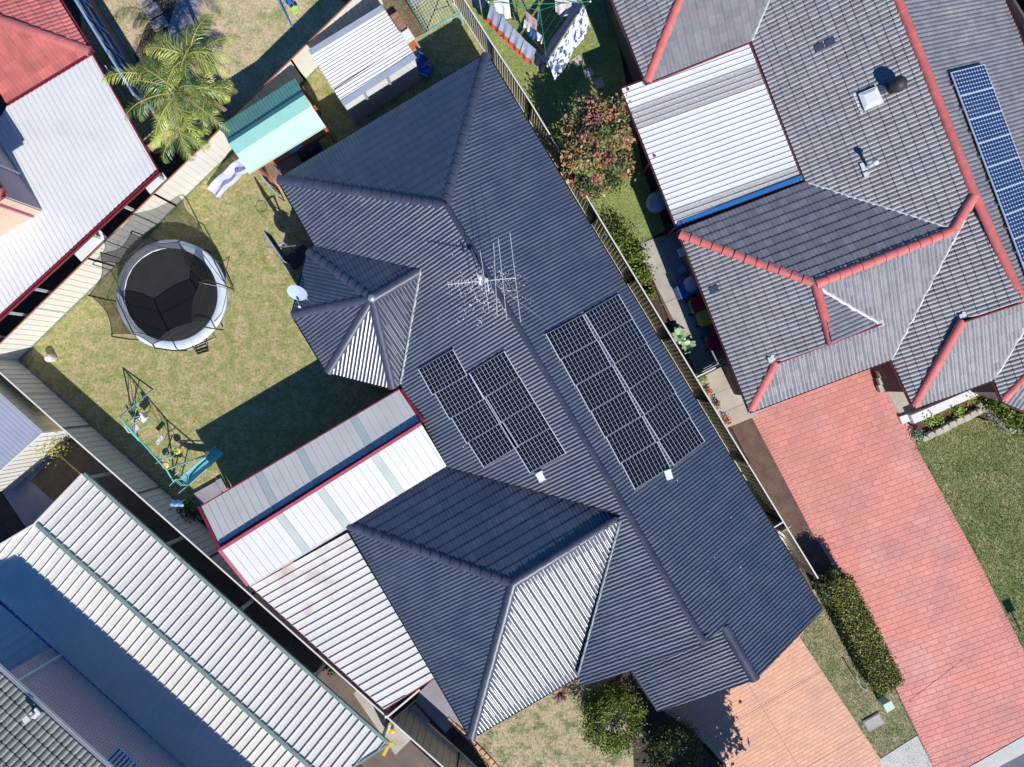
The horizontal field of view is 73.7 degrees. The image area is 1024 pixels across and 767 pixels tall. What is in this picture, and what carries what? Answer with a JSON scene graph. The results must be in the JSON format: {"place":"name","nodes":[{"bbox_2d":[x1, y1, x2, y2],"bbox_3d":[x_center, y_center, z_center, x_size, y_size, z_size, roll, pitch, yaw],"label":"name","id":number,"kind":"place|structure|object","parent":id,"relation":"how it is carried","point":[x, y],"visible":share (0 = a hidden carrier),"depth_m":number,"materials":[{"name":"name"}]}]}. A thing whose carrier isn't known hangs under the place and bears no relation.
{"place":"outdoors","nodes":[
{"label":"outdoors","id":0,"kind":"place"},
{"bbox_2d":[0,499,25,542],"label":"yard","id":1,"kind":"structure","parent":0,"point":[11,524],"depth_m":28.01,"materials":[{"name":"soil"}]},
{"bbox_2d":[3,447,60,528],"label":"path","id":2,"kind":"structure","parent":0,"point":[29,501],"depth_m":27.99,"materials":[{"name":"grey concrete"}]},
{"bbox_2d":[25,438,95,500],"bbox_3d":[-18.618,3.367,28.066,3.184,0.120,2.838,39,90,0],"label":"garden bed","id":3,"kind":"object","parent":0,"point":[52,481],"visible":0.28,"depth_m":28.01,"materials":[{"name":"soil"}]},
{"bbox_2d":[0,0,167,120],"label":"house","id":4,"kind":"structure","parent":0,"point":[42,42],"depth_m":25.05,"materials":[{"name":"metal"}]},
{"bbox_2d":[74,0,155,111],"bbox_3d":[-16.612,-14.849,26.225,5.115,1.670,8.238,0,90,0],"label":"path","id":5,"kind":"structure","parent":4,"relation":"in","point":[85,6],"depth_m":26.17,"materials":[{"name":"grey concrete"}]},
{"bbox_2d":[134,0,175,98],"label":"garden bed","id":6,"kind":"object","parent":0,"point":[162,4],"visible":0.44,"depth_m":28.00,"materials":[{"name":"soil"}]},
{"bbox_2d":[164,0,202,98],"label":"path","id":7,"kind":"structure","parent":0,"point":[191,9],"depth_m":27.99,"materials":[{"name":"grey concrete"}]},
{"bbox_2d":[80,0,346,153],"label":"lawn","id":8,"kind":"structure","parent":0,"point":[274,45],"depth_m":28.01,"materials":[{"name":"plant"}]},
{"bbox_2d":[102,48,215,136],"bbox_3d":[-12.185,-10.631,25.601,3.314,4.842,3.355,-42,90,0],"label":"palm tree","id":9,"kind":"object","parent":8,"relation":"on","point":[213,131],"visible":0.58,"depth_m":23.77,"materials":[{"name":"green plant"}]},
{"bbox_2d":[124,39,237,151],"bbox_3d":[-11.637,-10.044,25.300,3.818,5.421,3.985,0,90,0],"label":"palm tree","id":10,"kind":"object","parent":8,"relation":"on","point":[215,121],"visible":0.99,"depth_m":23.28,"materials":[{"name":"green plant"}]},
{"bbox_2d":[144,13,240,107],"bbox_3d":[-11.052,-11.295,25.446,3.320,5.158,2.468,-24,90,0],"label":"palm tree","id":11,"kind":"object","parent":8,"relation":"on","point":[197,51],"visible":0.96,"depth_m":23.29,"materials":[{"name":"green plant"}]},
{"bbox_2d":[174,66,233,134],"bbox_3d":[-11.033,-10.399,26.094,2.155,3.835,1.873,-42,90,0],"label":"palm tree","id":12,"kind":"object","parent":8,"relation":"on","point":[216,103],"visible":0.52,"depth_m":24.48,"materials":[{"name":"green plant"}]},
{"bbox_2d":[89,460,438,766],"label":"path","id":13,"kind":"structure","parent":0,"point":[410,753],"depth_m":28.00,"materials":[{"name":"grey concrete"}]},
{"bbox_2d":[20,0,518,520],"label":"lawn","id":14,"kind":"structure","parent":0,"point":[194,376],"depth_m":28.00,"materials":[{"name":"plant"}]},
{"bbox_2d":[88,230,234,353],"bbox_3d":[-13.418,-3.384,26.611,4.409,2.759,4.782,-38,90,0],"label":"trampoline","id":15,"kind":"object","parent":14,"relation":"on","point":[169,295],"visible":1,"depth_m":27.07,"materials":[{"name":"fabric"}]},
{"bbox_2d":[119,389,207,485],"bbox_3d":[-14.258,2.204,27.041,1.858,1.947,3.664,-40,90,0],"label":"swing set","id":16,"kind":"object","parent":14,"relation":"on","point":[135,427],"visible":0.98,"depth_m":27.22,"materials":[{"name":"teal paint"}]},
{"bbox_2d":[0,0,382,359],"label":"metal fence","id":17,"kind":"object","parent":14,"relation":"on","point":[44,317],"visible":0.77,"depth_m":26.91,"materials":[{"name":"metal"}]},
{"bbox_2d":[0,359,387,715],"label":"metal fence","id":18,"kind":"object","parent":14,"relation":"on","point":[72,423],"visible":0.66,"depth_m":26.80,"materials":[{"name":"metal"}]},
{"bbox_2d":[170,446,223,492],"bbox_3d":[-12.695,3.572,27.117,2.498,1.788,0.900,-37,90,0],"label":"slide bed","id":19,"kind":"object","parent":14,"relation":"on","point":[195,472],"visible":0.98,"depth_m":27.32,"materials":[{"name":"plastic"}]},
{"bbox_2d":[207,159,250,197],"bbox_3d":[-11.370,-8.276,27.376,2.152,1.247,0.655,-27,90,0],"label":"slide","id":20,"kind":"object","parent":14,"relation":"on","point":[225,180],"visible":0.92,"depth_m":27.44,"materials":[{"name":"plastic"}]},
{"bbox_2d":[220,78,336,201],"bbox_3d":[-8.816,-9.488,26.427,3.437,3.145,2.949,-32,90,0],"label":"playhouse","id":21,"kind":"object","parent":14,"relation":"on","point":[276,129],"visible":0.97,"depth_m":25.28,"materials":[{"name":"metal"}]},
{"bbox_2d":[263,231,306,269],"bbox_3d":[-8.748,-5.138,26.582,1.098,2.815,1.113,13,90,0],"label":"basketball hoop","id":22,"kind":"object","parent":14,"relation":"on","point":[294,259],"visible":0.99,"depth_m":27.77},
{"bbox_2d":[309,5,420,123],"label":"shed","id":23,"kind":"structure","parent":14,"relation":"on","point":[344,54],"depth_m":25.89,"materials":[{"name":"metal"}]},
{"bbox_2d":[407,0,463,33],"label":"soccer goal","id":24,"kind":"object","parent":14,"relation":"on","point":[446,19],"visible":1,"depth_m":26.92,"materials":[{"name":"teal paint"}]},
{"bbox_2d":[276,52,823,739],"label":"house","id":25,"kind":"structure","parent":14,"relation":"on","point":[510,584],"depth_m":24.47,"materials":[{"name":"metal"}]},
{"bbox_2d":[418,349,466,394],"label":"solar panel","id":26,"kind":"object","parent":25,"relation":"attached to","point":[442,372],"visible":1,"depth_m":24.50,"materials":[{"name":"glass"}]},
{"bbox_2d":[435,373,483,418],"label":"solar panel","id":27,"kind":"object","parent":25,"relation":"attached to","point":[459,396],"visible":1,"depth_m":24.45,"materials":[{"name":"glass"}]},
{"bbox_2d":[451,397,501,443],"bbox_3d":[-1.278,1.324,24.429,1.615,0.043,1.070,-31,89,22],"label":"solar panel","id":28,"kind":"object","parent":25,"relation":"attached to","point":[475,420],"visible":1,"depth_m":24.42,"materials":[{"name":"glass"}]},
{"bbox_2d":[468,421,518,467],"bbox_3d":[-0.674,2.185,24.387,1.615,0.043,1.070,-33,89,22],"label":"solar panel","id":29,"kind":"object","parent":25,"relation":"attached to","point":[491,445],"visible":1,"depth_m":24.38,"materials":[{"name":"glass"}]},
{"bbox_2d":[447,235,541,322],"bbox_3d":[-0.666,-3.075,22.983,2.547,1.967,2.852,-23,90,0],"label":"tv antenna","id":30,"kind":"object","parent":25,"relation":"on","point":[484,280],"visible":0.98,"depth_m":22.09,"materials":[{"name":"metal"}]},
{"bbox_2d":[470,351,519,397],"bbox_3d":[-0.623,-0.299,23.877,1.574,0.043,1.035,-31,89,22],"label":"solar panel","id":31,"kind":"object","parent":25,"relation":"attached to","point":[494,374],"visible":1,"depth_m":23.86,"materials":[{"name":"glass"}]},
{"bbox_2d":[484,377,534,422],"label":"solar panel","id":32,"kind":"object","parent":25,"relation":"attached to","point":[510,399],"visible":1,"depth_m":23.84,"materials":[{"name":"glass"}]},
{"bbox_2d":[500,402,550,447],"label":"solar panel","id":33,"kind":"object","parent":25,"relation":"attached to","point":[526,424],"visible":1,"depth_m":23.81,"materials":[{"name":"glass"}]},
{"bbox_2d":[515,428,565,472],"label":"solar panel","id":34,"kind":"object","parent":25,"relation":"attached to","point":[542,449],"visible":1,"depth_m":23.81,"materials":[{"name":"glass"}]},
{"bbox_2d":[545,315,596,359],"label":"solar panel","id":35,"kind":"object","parent":25,"relation":"attached to","point":[571,337],"visible":1,"depth_m":24.10,"materials":[{"name":"glass"}]},
{"bbox_2d":[560,340,611,385],"bbox_3d":[2.625,-0.727,24.111,1.673,0.043,1.040,-28,89,-22],"label":"solar panel","id":36,"kind":"object","parent":25,"relation":"attached to","point":[583,364],"visible":1,"depth_m":24.09,"materials":[{"name":"glass"}]},
{"bbox_2d":[576,365,625,411],"bbox_3d":[3.150,0.177,24.104,1.673,0.042,1.040,-28,89,-22],"label":"solar panel","id":37,"kind":"object","parent":25,"relation":"attached to","point":[601,388],"visible":1,"depth_m":24.08,"materials":[{"name":"glass"}]},
{"bbox_2d":[585,294,632,338],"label":"solar panel","id":38,"kind":"object","parent":25,"relation":"attached to","point":[610,315],"visible":1,"depth_m":24.76,"materials":[{"name":"glass"}]},
{"bbox_2d":[591,391,640,437],"bbox_3d":[3.675,1.082,24.097,1.673,0.042,1.040,-27,89,-22],"label":"solar panel","id":39,"kind":"object","parent":25,"relation":"attached to","point":[615,414],"visible":1,"depth_m":24.08,"materials":[{"name":"glass"}]},
{"bbox_2d":[599,319,646,363],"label":"solar panel","id":40,"kind":"object","parent":25,"relation":"attached to","point":[623,341],"visible":1,"depth_m":24.75,"materials":[{"name":"glass"}]},
{"bbox_2d":[606,417,655,463],"bbox_3d":[4.200,1.987,24.090,1.673,0.042,1.040,-27,88,-22],"label":"solar panel","id":41,"kind":"object","parent":25,"relation":"attached to","point":[631,439],"visible":1,"depth_m":24.07,"materials":[{"name":"glass"}]},
{"bbox_2d":[614,344,661,389],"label":"solar panel","id":42,"kind":"object","parent":25,"relation":"attached to","point":[637,366],"visible":1,"depth_m":24.74,"materials":[{"name":"glass"}]},
{"bbox_2d":[621,442,670,489],"bbox_3d":[4.725,2.891,24.082,1.673,0.042,1.040,-27,88,-22],"label":"solar panel","id":43,"kind":"object","parent":25,"relation":"attached to","point":[645,465],"visible":1,"depth_m":24.06,"materials":[{"name":"glass"}]},
{"bbox_2d":[629,368,675,414],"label":"solar panel","id":44,"kind":"object","parent":25,"relation":"attached to","point":[652,391],"visible":1,"depth_m":24.74,"materials":[{"name":"glass"}]},
{"bbox_2d":[643,393,689,439],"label":"solar panel","id":45,"kind":"object","parent":25,"relation":"attached to","point":[668,415],"visible":1,"depth_m":24.73,"materials":[{"name":"glass"}]},
{"bbox_2d":[658,417,704,465],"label":"solar panel","id":46,"kind":"object","parent":25,"relation":"attached to","point":[681,441],"visible":1,"depth_m":24.72,"materials":[{"name":"glass"}]},
{"bbox_2d":[453,0,747,463],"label":"metal fence","id":47,"kind":"object","parent":14,"relation":"on","point":[591,213],"visible":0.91,"depth_m":27.08,"materials":[{"name":"metal"}]},
{"bbox_2d":[196,503,385,595],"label":"patio","id":48,"kind":"structure","parent":0,"point":[333,538],"depth_m":27.99,"materials":[{"name":"metal"}]},
{"bbox_2d":[194,478,227,504],"bbox_3d":[-12.279,4.433,27.900,1.265,0.120,0.630,-29,90,0],"label":"concrete step","id":49,"kind":"object","parent":48,"relation":"on","point":[211,491],"visible":0.82,"depth_m":27.84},
{"bbox_2d":[198,388,446,586],"bbox_3d":[-6.934,3.828,26.395,8.942,3.210,3.539,-31,90,0],"label":"pergola","id":50,"kind":"object","parent":48,"relation":"on","point":[290,507],"visible":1,"depth_m":25.12,"materials":[{"name":"metal"}]},
{"bbox_2d":[251,533,433,709],"bbox_3d":[-6.326,9.344,26.701,4.234,2.597,6.569,-31,90,0],"label":"carport","id":51,"kind":"object","parent":48,"relation":"on","point":[330,602],"visible":1,"depth_m":25.51,"materials":[{"name":"metal"}]},
{"bbox_2d":[342,0,429,37],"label":"garden bed","id":52,"kind":"object","parent":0,"point":[408,20],"visible":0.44,"depth_m":28.00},
{"bbox_2d":[353,691,429,754],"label":"path","id":53,"kind":"structure","parent":0,"point":[399,738],"depth_m":27.99,"materials":[{"name":"concrete"}]},
{"bbox_2d":[384,688,419,726],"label":"gate","id":54,"kind":"structure","parent":53,"relation":"on","point":[403,704],"depth_m":26.39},
{"bbox_2d":[387,702,474,766],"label":"metal fence","id":55,"kind":"object","parent":53,"relation":"on","point":[425,737],"visible":0.91,"depth_m":27.13,"materials":[{"name":"metal"}]},
{"bbox_2d":[415,679,457,732],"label":"path","id":56,"kind":"structure","parent":0,"point":[431,701],"depth_m":27.95,"materials":[{"name":"grey concrete"}]},
{"bbox_2d":[0,0,1007,766],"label":"ground","id":57,"kind":"structure","parent":0,"point":[32,302],"depth_m":28.12,"materials":[{"name":"soil"}]},
{"bbox_2d":[0,374,69,490],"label":"shed","id":58,"kind":"structure","parent":57,"relation":"on","point":[26,424],"depth_m":26.04,"materials":[{"name":"metal"}]},
{"bbox_2d":[0,53,164,338],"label":"verandah roof","id":59,"kind":"structure","parent":57,"relation":"on","point":[73,145],"depth_m":25.43,"materials":[{"name":"white metal"}]},
{"bbox_2d":[0,145,41,236],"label":"storey","id":60,"kind":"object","parent":59,"relation":"on","point":[19,205],"visible":1,"depth_m":24.74,"materials":[{"name":"brick"}]},
{"bbox_2d":[75,230,106,261],"bbox_3d":[-16.208,-5.291,26.285,1.354,0.030,0.420,-43,90,0],"label":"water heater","id":61,"kind":"object","parent":59,"relation":"on","point":[86,250],"visible":0.93,"depth_m":26.27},
{"bbox_2d":[0,648,184,766],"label":"house","id":62,"kind":"structure","parent":57,"relation":"on","point":[81,720],"depth_m":23.60,"materials":[{"name":"metal"}]},
{"bbox_2d":[0,600,151,736],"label":"patio roof","id":63,"kind":"structure","parent":62,"relation":"attached to","point":[20,642],"depth_m":25.66,"materials":[{"name":"metal"}]},
{"bbox_2d":[106,745,143,766],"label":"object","id":64,"kind":"structure","parent":62,"relation":"in","point":[119,757],"depth_m":23.60,"materials":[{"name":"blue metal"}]},
{"bbox_2d":[149,103,210,163],"bbox_3d":[-12.372,-9.415,26.422,2.207,3.208,2.297,0,90,0],"label":"palm tree","id":65,"kind":"object","parent":57,"relation":"on","point":[195,144],"visible":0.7,"depth_m":25.34,"materials":[{"name":"green plant"}]},
{"bbox_2d":[0,472,389,766],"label":"carport","id":66,"kind":"object","parent":57,"relation":"on","point":[167,647],"visible":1,"depth_m":25.45,"materials":[{"name":"metal"}]},
{"bbox_2d":[606,0,1023,412],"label":"house","id":67,"kind":"structure","parent":57,"relation":"on","point":[826,271],"depth_m":24.65,"materials":[{"name":"tile"}]},
{"bbox_2d":[620,42,803,236],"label":"patio roof","id":68,"kind":"structure","parent":67,"relation":"attached to","point":[713,137],"depth_m":25.51,"materials":[{"name":"silver metal"}]},
{"bbox_2d":[852,86,883,114],"bbox_3d":[12.666,-10.130,24.242,0.751,0.392,0.792,-23,90,0],"label":"skylight","id":69,"kind":"object","parent":67,"relation":"on","point":[871,98],"visible":1,"depth_m":24.16},
{"bbox_2d":[908,390,976,423],"bbox_3d":[17.615,0.841,27.825,3.045,0.350,0.362,-24,90,0],"label":"porch ledge","id":70,"kind":"object","parent":67,"relation":"attached to","point":[933,408],"visible":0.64,"depth_m":27.65,"materials":[{"name":"concrete"}]},
{"bbox_2d":[950,64,992,96],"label":"solar panel","id":71,"kind":"object","parent":67,"relation":"attached to","point":[971,80],"visible":1,"depth_m":24.13,"materials":[{"name":"glass"}]},
{"bbox_2d":[959,87,1001,119],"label":"solar panel","id":72,"kind":"object","parent":67,"relation":"attached to","point":[977,104],"visible":1,"depth_m":24.13,"materials":[{"name":"glass"}]},
{"bbox_2d":[968,111,1010,143],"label":"solar panel","id":73,"kind":"object","parent":67,"relation":"attached to","point":[988,127],"visible":1,"depth_m":24.13,"materials":[{"name":"glass"}]},
{"bbox_2d":[977,134,1018,167],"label":"solar panel","id":74,"kind":"object","parent":67,"relation":"attached to","point":[998,150],"visible":1,"depth_m":24.13,"materials":[{"name":"glass"}]},
{"bbox_2d":[986,157,1023,191],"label":"solar panel","id":75,"kind":"object","parent":67,"relation":"attached to","point":[1006,174],"visible":1,"depth_m":24.12,"materials":[{"name":"glass"}]},
{"bbox_2d":[995,182,1023,215],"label":"solar panel","id":76,"kind":"object","parent":67,"relation":"attached to","point":[1011,199],"visible":1,"depth_m":24.04,"materials":[{"name":"glass"}]},
{"bbox_2d":[1004,208,1023,239],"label":"solar panel","id":77,"kind":"object","parent":67,"relation":"attached to","point":[1015,222],"visible":1,"depth_m":23.94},
{"bbox_2d":[887,392,920,415],"bbox_3d":[15.803,-0.192,28.030,1.280,0.120,3.142,-29,90,0],"label":"porch","id":78,"kind":"object","parent":57,"relation":"on","point":[900,402],"visible":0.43,"depth_m":27.97,"materials":[{"name":"concrete"}]},
{"bbox_2d":[970,736,1023,766],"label":"kerb","id":79,"kind":"structure","parent":57,"relation":"on","point":[1007,753],"depth_m":27.97,"materials":[{"name":"concrete"}]},
{"bbox_2d":[456,674,648,766],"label":"lawn","id":80,"kind":"structure","parent":0,"point":[563,726],"depth_m":28.00,"materials":[{"name":"plant"}]},
{"bbox_2d":[573,677,649,758],"bbox_3d":[3.947,12.997,26.782,2.969,2.436,3.252,17,90,0],"label":"round bush","id":81,"kind":"object","parent":80,"relation":"on","point":[612,701],"visible":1,"depth_m":26.38,"materials":[{"name":"green plant"}]},
{"bbox_2d":[470,0,664,272],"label":"lawn","id":82,"kind":"structure","parent":0,"point":[575,84],"depth_m":28.00,"materials":[{"name":"plant"}]},
{"bbox_2d":[488,0,590,66],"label":"clothesline","id":83,"kind":"object","parent":82,"relation":"on","point":[538,10],"visible":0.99,"depth_m":26.01,"materials":[{"name":"grey metal"}]},
{"bbox_2d":[542,0,582,59],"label":"folded cloth","id":84,"kind":"object","parent":83,"relation":"hanging from","point":[561,31],"visible":1,"depth_m":26.01,"materials":[{"name":"fabric"}]},
{"bbox_2d":[548,5,589,79],"bbox_3d":[2.252,-13.162,26.450,0.508,0.900,2.654,33,90,0],"label":"bed sheet","id":85,"kind":"object","parent":83,"relation":"hanging from","point":[575,35],"visible":1,"depth_m":26.44,"materials":[{"name":"fabric"}]},
{"bbox_2d":[549,90,639,202],"bbox_3d":[3.161,-8.984,26.229,3.473,3.545,4.196,0,90,0],"label":"photinia tree","id":86,"kind":"object","parent":82,"relation":"on","point":[615,135],"visible":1,"depth_m":25.38,"materials":[{"name":"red plant"}]},
{"bbox_2d":[603,222,645,255],"bbox_3d":[4.494,-5.845,27.512,1.758,1.042,1.488,0,90,0],"label":"shrub","id":87,"kind":"object","parent":82,"relation":"on","point":[625,237],"visible":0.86,"depth_m":27.58,"materials":[{"name":"green plant"}]},
{"bbox_2d":[621,238,651,270],"bbox_3d":[5.029,-5.166,27.539,1.445,0.980,1.409,0,90,0],"label":"shrub","id":88,"kind":"object","parent":82,"relation":"on","point":[634,258],"visible":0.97,"depth_m":27.52,"materials":[{"name":"green plant"}]},
{"bbox_2d":[646,191,666,213],"bbox_3d":[5.859,-7.340,27.650,0.840,0.700,0.840,0,90,0],"label":"covered tub","id":89,"kind":"object","parent":82,"relation":"on","point":[655,203],"visible":0.87,"depth_m":27.39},
{"bbox_2d":[624,233,696,375],"bbox_3d":[6.466,-2.480,28.062,0.516,0.120,9.597,-28,90,0],"label":"garden bed","id":90,"kind":"object","parent":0,"point":[673,325],"visible":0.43,"depth_m":28.00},
{"bbox_2d":[607,671,718,766],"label":"garden bed","id":91,"kind":"object","parent":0,"point":[653,715],"visible":0.21,"depth_m":27.99,"materials":[{"name":"plant"}]},
{"bbox_2d":[640,712,708,766],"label":"round bush","id":92,"kind":"object","parent":91,"relation":"on","point":[676,736],"visible":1,"depth_m":26.45,"materials":[{"name":"green plant"}]},
{"bbox_2d":[635,238,713,374],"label":"path","id":93,"kind":"structure","parent":0,"point":[665,282],"depth_m":27.98,"materials":[{"name":"concrete"}]},
{"bbox_2d":[566,180,811,588],"bbox_3d":[7.411,0.141,28.068,0.833,0.120,20.606,-29,90,0],"label":"garden bed","id":94,"kind":"object","parent":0,"point":[804,574],"visible":0.13,"depth_m":28.01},
{"bbox_2d":[630,256,657,290],"bbox_3d":[5.294,-4.449,27.502,1.278,1.054,1.272,24,90,0],"label":"shrub","id":95,"kind":"object","parent":94,"relation":"on","point":[643,276],"visible":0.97,"depth_m":27.54,"materials":[{"name":"green plant"}]},
{"bbox_2d":[733,459,817,578],"bbox_3d":[10.424,5.296,27.115,0.081,1.770,5.174,-31,90,0],"label":"metal fence","id":96,"kind":"object","parent":94,"relation":"on","point":[773,514],"visible":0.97,"depth_m":27.05,"materials":[{"name":"metal"}]},
{"bbox_2d":[657,231,721,365],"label":"path","id":97,"kind":"structure","parent":0,"point":[671,245],"depth_m":27.98,"materials":[{"name":"grey concrete"}]},
{"bbox_2d":[697,366,757,427],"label":"path","id":98,"kind":"structure","parent":0,"point":[717,382],"depth_m":27.98,"materials":[{"name":"concrete"}]},
{"bbox_2d":[663,588,881,766],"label":"driveway","id":99,"kind":"structure","parent":0,"point":[788,708],"depth_m":27.99,"materials":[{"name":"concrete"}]},
{"bbox_2d":[730,418,833,575],"bbox_3d":[11.402,5.096,28.064,1.167,0.120,8.462,-31,90,0],"label":"garden bed","id":100,"kind":"object","parent":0,"point":[756,452],"visible":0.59,"depth_m":28.00,"materials":[{"name":"brown soil"}]},
{"bbox_2d":[808,563,849,604],"bbox_3d":[12.649,7.969,27.231,1.625,1.595,1.560,-33,90,0],"label":"shrub","id":101,"kind":"object","parent":100,"relation":"on","point":[832,575],"visible":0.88,"depth_m":26.77,"materials":[{"name":"green plant"}]},
{"bbox_2d":[800,588,931,766],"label":"lawn","id":102,"kind":"structure","parent":0,"point":[863,703],"depth_m":28.01,"materials":[{"name":"plant"}]},
{"bbox_2d":[810,569,904,697],"bbox_3d":[13.846,9.802,27.279,1.492,1.442,5.176,-28,90,0],"label":"hedge","id":103,"kind":"object","parent":102,"relation":"on","point":[855,625],"visible":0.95,"depth_m":26.75,"materials":[{"name":"green plant"}]},
{"bbox_2d":[752,369,1023,766],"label":"driveway","id":104,"kind":"structure","parent":0,"point":[879,517],"depth_m":27.99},
{"bbox_2d":[879,735,932,766],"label":"footpath","id":105,"kind":"structure","parent":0,"point":[901,759],"depth_m":27.99,"materials":[{"name":"concrete"}]},
{"bbox_2d":[910,396,1021,442],"bbox_3d":[19.212,1.428,28.056,5.669,0.120,2.205,0,90,0],"label":"garden bed","id":106,"kind":"object","parent":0,"point":[949,416],"visible":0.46,"depth_m":28.00,"materials":[{"name":"plant"}]},
{"bbox_2d":[920,407,985,441],"bbox_3d":[17.994,1.658,27.887,2.834,0.225,0.288,-26,90,0],"label":"stone edging","id":107,"kind":"object","parent":106,"relation":"on","point":[953,423],"visible":1,"depth_m":27.77,"materials":[{"name":"stone"}]},
{"bbox_2d":[973,396,1016,423],"bbox_3d":[19.718,0.706,27.397,1.894,1.297,2.058,19,90,0],"label":"bush","id":108,"kind":"object","parent":106,"relation":"on","point":[992,405],"visible":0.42,"depth_m":27.47,"materials":[{"name":"green plant"}]},
{"bbox_2d":[984,404,1023,437],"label":"bush","id":109,"kind":"object","parent":106,"relation":"on","point":[1016,414],"visible":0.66,"depth_m":27.46,"materials":[{"name":"green plant"}]},
{"bbox_2d":[916,418,1023,649],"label":"lawn","id":110,"kind":"structure","parent":0,"point":[997,461],"depth_m":28.01,"materials":[{"name":"plant"}]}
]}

